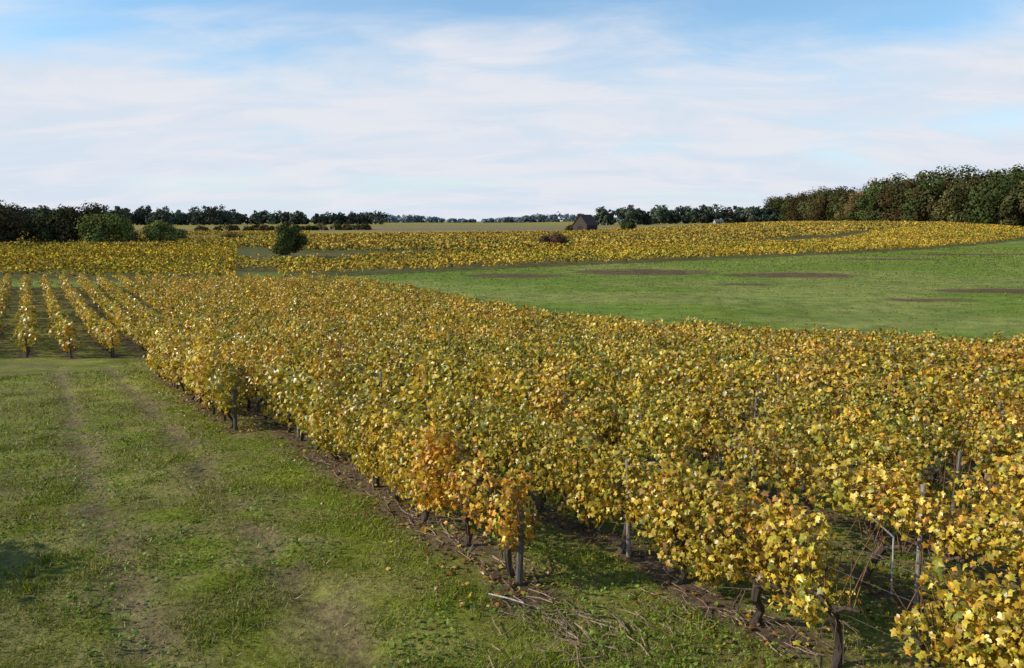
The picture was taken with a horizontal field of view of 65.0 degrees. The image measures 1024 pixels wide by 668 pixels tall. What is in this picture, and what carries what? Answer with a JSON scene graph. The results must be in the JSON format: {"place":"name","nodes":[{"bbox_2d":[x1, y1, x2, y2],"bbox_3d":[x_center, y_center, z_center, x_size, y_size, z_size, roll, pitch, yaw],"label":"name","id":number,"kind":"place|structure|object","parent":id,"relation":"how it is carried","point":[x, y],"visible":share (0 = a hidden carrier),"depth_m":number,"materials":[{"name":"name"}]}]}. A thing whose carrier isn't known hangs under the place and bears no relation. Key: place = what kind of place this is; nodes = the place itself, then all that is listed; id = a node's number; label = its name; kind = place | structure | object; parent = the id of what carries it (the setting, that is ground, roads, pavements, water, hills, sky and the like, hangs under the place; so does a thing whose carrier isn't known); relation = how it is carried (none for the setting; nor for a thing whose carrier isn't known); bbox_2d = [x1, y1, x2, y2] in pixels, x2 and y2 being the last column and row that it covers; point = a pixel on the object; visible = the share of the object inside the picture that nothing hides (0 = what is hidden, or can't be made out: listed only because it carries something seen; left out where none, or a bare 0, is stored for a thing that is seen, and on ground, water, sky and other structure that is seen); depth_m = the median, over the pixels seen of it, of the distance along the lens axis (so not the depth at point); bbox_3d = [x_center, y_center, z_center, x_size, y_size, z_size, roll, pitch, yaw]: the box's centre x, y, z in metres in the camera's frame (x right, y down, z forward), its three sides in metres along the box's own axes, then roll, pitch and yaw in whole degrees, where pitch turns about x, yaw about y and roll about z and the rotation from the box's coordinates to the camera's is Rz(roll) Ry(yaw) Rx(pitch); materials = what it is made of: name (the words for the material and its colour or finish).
{"place":"outdoors","nodes":[
{"label":"outdoors","id":0,"kind":"place"},
{"bbox_2d":[0,221,1023,667],"bbox_3d":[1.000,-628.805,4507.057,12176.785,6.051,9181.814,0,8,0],"label":"ground","id":1,"kind":"structure","parent":0,"point":[48,355],"depth_m":12.74,"materials":[{"name":"green plant"}]},
{"bbox_2d":[0,200,106,243],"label":"oak grove","id":2,"kind":"object","parent":1,"relation":"on","point":[58,224],"visible":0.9,"depth_m":259.34,"materials":[{"name":"green plant"}]},
{"bbox_2d":[73,210,141,244],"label":"willow tree","id":3,"kind":"object","parent":1,"relation":"on","point":[98,225],"visible":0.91,"depth_m":251.12,"materials":[{"name":"green plant"}]},
{"bbox_2d":[0,244,237,276],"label":"vineyard","id":4,"kind":"object","parent":1,"relation":"on","point":[36,254],"visible":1,"depth_m":132.36,"materials":[{"name":"yellow plant"}]},
{"bbox_2d":[1,204,241,224],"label":"distant treeline","id":5,"kind":"object","parent":1,"relation":"on","point":[143,216],"visible":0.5,"depth_m":899.69,"materials":[{"name":"green plant"}]},
{"bbox_2d":[0,230,309,247],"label":"vineyard","id":6,"kind":"object","parent":1,"relation":"on","point":[257,241],"visible":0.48,"depth_m":237.98,"materials":[{"name":"yellow plant"}]},
{"bbox_2d":[141,219,178,242],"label":"willow tree","id":7,"kind":"object","parent":1,"relation":"on","point":[158,229],"visible":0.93,"depth_m":258.11,"materials":[{"name":"green plant"}]},
{"bbox_2d":[150,226,188,238],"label":"bush","id":8,"kind":"object","parent":1,"relation":"on","point":[181,234],"visible":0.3,"depth_m":282.16,"materials":[{"name":"green plant"}]},
{"bbox_2d":[139,335,246,429],"bbox_3d":[-10.236,1.133,25.131,1.218,2.773,14.790,-5,9,-30],"label":"grapevine row","id":9,"kind":"object","parent":1,"relation":"on","point":[180,363],"visible":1,"depth_m":21.74,"materials":[{"name":"yellow plant"}]},
{"bbox_2d":[218,231,245,238],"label":"bush","id":10,"kind":"object","parent":1,"relation":"on","point":[230,235],"visible":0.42,"depth_m":296.94,"materials":[{"name":"green plant"}]},
{"bbox_2d":[194,222,371,230],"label":"hedgerow","id":11,"kind":"object","parent":1,"relation":"on","point":[337,226],"visible":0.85,"depth_m":483.21,"materials":[{"name":"green plant"}]},
{"bbox_2d":[271,224,308,256],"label":"oak tree","id":12,"kind":"object","parent":1,"relation":"on","point":[284,244],"visible":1,"depth_m":165.44,"materials":[{"name":"green plant"}]},
{"bbox_2d":[206,210,387,224],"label":"distant treeline","id":13,"kind":"object","parent":1,"relation":"on","point":[259,217],"visible":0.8,"depth_m":1068.52,"materials":[{"name":"green plant"}]},
{"bbox_2d":[73,273,539,588],"bbox_3d":[-24.567,-1.858,50.882,2.307,4.731,96.674,-5,9,-31],"label":"grapevine row","id":14,"kind":"object","parent":1,"relation":"on","point":[409,452],"visible":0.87,"depth_m":13.34,"materials":[{"name":"yellow plant"}]},
{"bbox_2d":[299,211,681,222],"bbox_3d":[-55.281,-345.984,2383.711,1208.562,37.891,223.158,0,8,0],"label":"distant treeline","id":15,"kind":"object","parent":1,"relation":"on","point":[409,218],"visible":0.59,"depth_m":2364.94,"materials":[{"name":"green plant"}]},
{"bbox_2d":[0,401,1020,667],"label":"clover","id":16,"kind":"object","parent":1,"relation":"on","point":[590,645],"visible":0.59,"depth_m":10.05,"materials":[{"name":"green plant"}]},
{"bbox_2d":[0,272,1023,483],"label":"vineyard","id":17,"kind":"object","parent":1,"relation":"on","point":[953,378],"visible":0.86,"depth_m":29.14,"materials":[{"name":"yellow plant"}]},
{"bbox_2d":[535,230,568,247],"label":"bush","id":18,"kind":"object","parent":1,"relation":"on","point":[558,238],"visible":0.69,"depth_m":228.10,"materials":[{"name":"brown plant"}]},
{"bbox_2d":[92,273,1023,667],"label":"grapevine row","id":19,"kind":"object","parent":1,"relation":"on","point":[564,459],"visible":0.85,"depth_m":9.73,"materials":[{"name":"yellow plant"}]},
{"bbox_2d":[563,224,572,230],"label":"bush","id":20,"kind":"object","parent":1,"relation":"on","point":[569,227],"visible":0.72,"depth_m":463.78,"materials":[{"name":"green plant"}]},
{"bbox_2d":[112,359,1023,667],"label":"fallen leaves","id":21,"kind":"object","parent":1,"relation":"on","point":[500,567],"visible":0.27,"depth_m":11.46,"materials":[{"name":"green plant"}]},
{"bbox_2d":[114,274,1023,615],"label":"grapevine row","id":22,"kind":"object","parent":1,"relation":"on","point":[606,416],"visible":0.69,"depth_m":11.68,"materials":[{"name":"yellow plant"}]},
{"bbox_2d":[134,273,1023,569],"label":"grapevine row","id":23,"kind":"object","parent":1,"relation":"on","point":[570,375],"visible":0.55,"depth_m":14.59,"materials":[{"name":"yellow plant"}]},
{"bbox_2d":[572,214,597,230],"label":"wooden barn","id":24,"kind":"structure","parent":1,"relation":"on","point":[585,222],"depth_m":440.27,"materials":[{"name":"tile"}]},
{"bbox_2d":[152,274,1023,521],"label":"grapevine row","id":25,"kind":"object","parent":1,"relation":"on","point":[538,357],"visible":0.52,"depth_m":16.24,"materials":[{"name":"yellow plant"}]},
{"bbox_2d":[303,450,875,667],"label":"pruned canes","id":26,"kind":"object","parent":1,"relation":"on","point":[585,615],"visible":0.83,"depth_m":9.21,"materials":[{"name":"brown plant"}]},
{"bbox_2d":[223,223,1023,274],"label":"vineyard","id":27,"kind":"object","parent":1,"relation":"on","point":[726,248],"visible":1,"depth_m":174.45,"materials":[{"name":"yellow plant"}]},
{"bbox_2d":[620,222,636,228],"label":"bush","id":28,"kind":"object","parent":1,"relation":"on","point":[629,225],"visible":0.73,"depth_m":424.86,"materials":[{"name":"green plant"}]},
{"bbox_2d":[268,220,999,250],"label":"vineyard","id":29,"kind":"object","parent":1,"relation":"on","point":[371,241],"visible":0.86,"depth_m":295.81,"materials":[{"name":"yellow plant"}]},
{"bbox_2d":[618,204,651,224],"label":"tree","id":30,"kind":"object","parent":1,"relation":"on","point":[639,216],"visible":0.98,"depth_m":636.54,"materials":[{"name":"green plant"}]},
{"bbox_2d":[574,204,778,224],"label":"distant treeline","id":31,"kind":"object","parent":1,"relation":"on","point":[663,214],"visible":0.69,"depth_m":716.52,"materials":[{"name":"green plant"}]},
{"bbox_2d":[365,246,1023,343],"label":"meadow grass","id":32,"kind":"structure","parent":1,"relation":"on","point":[883,261],"depth_m":111.15,"materials":[{"name":"green plant"}]},
{"bbox_2d":[713,218,723,223],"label":"farmhouse","id":33,"kind":"object","parent":1,"relation":"on","point":[716,221],"visible":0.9,"depth_m":683.54,"materials":[{"name":"white paint"}]},
{"bbox_2d":[672,210,765,222],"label":"woodland","id":34,"kind":"object","parent":1,"relation":"on","point":[729,218],"visible":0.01,"depth_m":807.90,"materials":[{"name":"green plant"}]},
{"bbox_2d":[872,517,894,594],"bbox_3d":[4.486,2.691,9.742,0.292,0.958,0.023,2,8,11],"label":"training stake","id":35,"kind":"object","parent":1,"relation":"on","point":[887,531],"visible":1,"depth_m":9.71,"materials":[{"name":"grey metal"}]},
{"bbox_2d":[762,163,1023,225],"bbox_3d":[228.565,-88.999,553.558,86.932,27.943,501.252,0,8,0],"label":"woodland","id":36,"kind":"object","parent":1,"relation":"on","point":[955,200],"visible":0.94,"depth_m":397.21,"materials":[{"name":"green plant"}]},
{"bbox_2d":[0,0,1023,220],"label":"sky","id":37,"kind":"structure","parent":0,"point":[478,110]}
]}

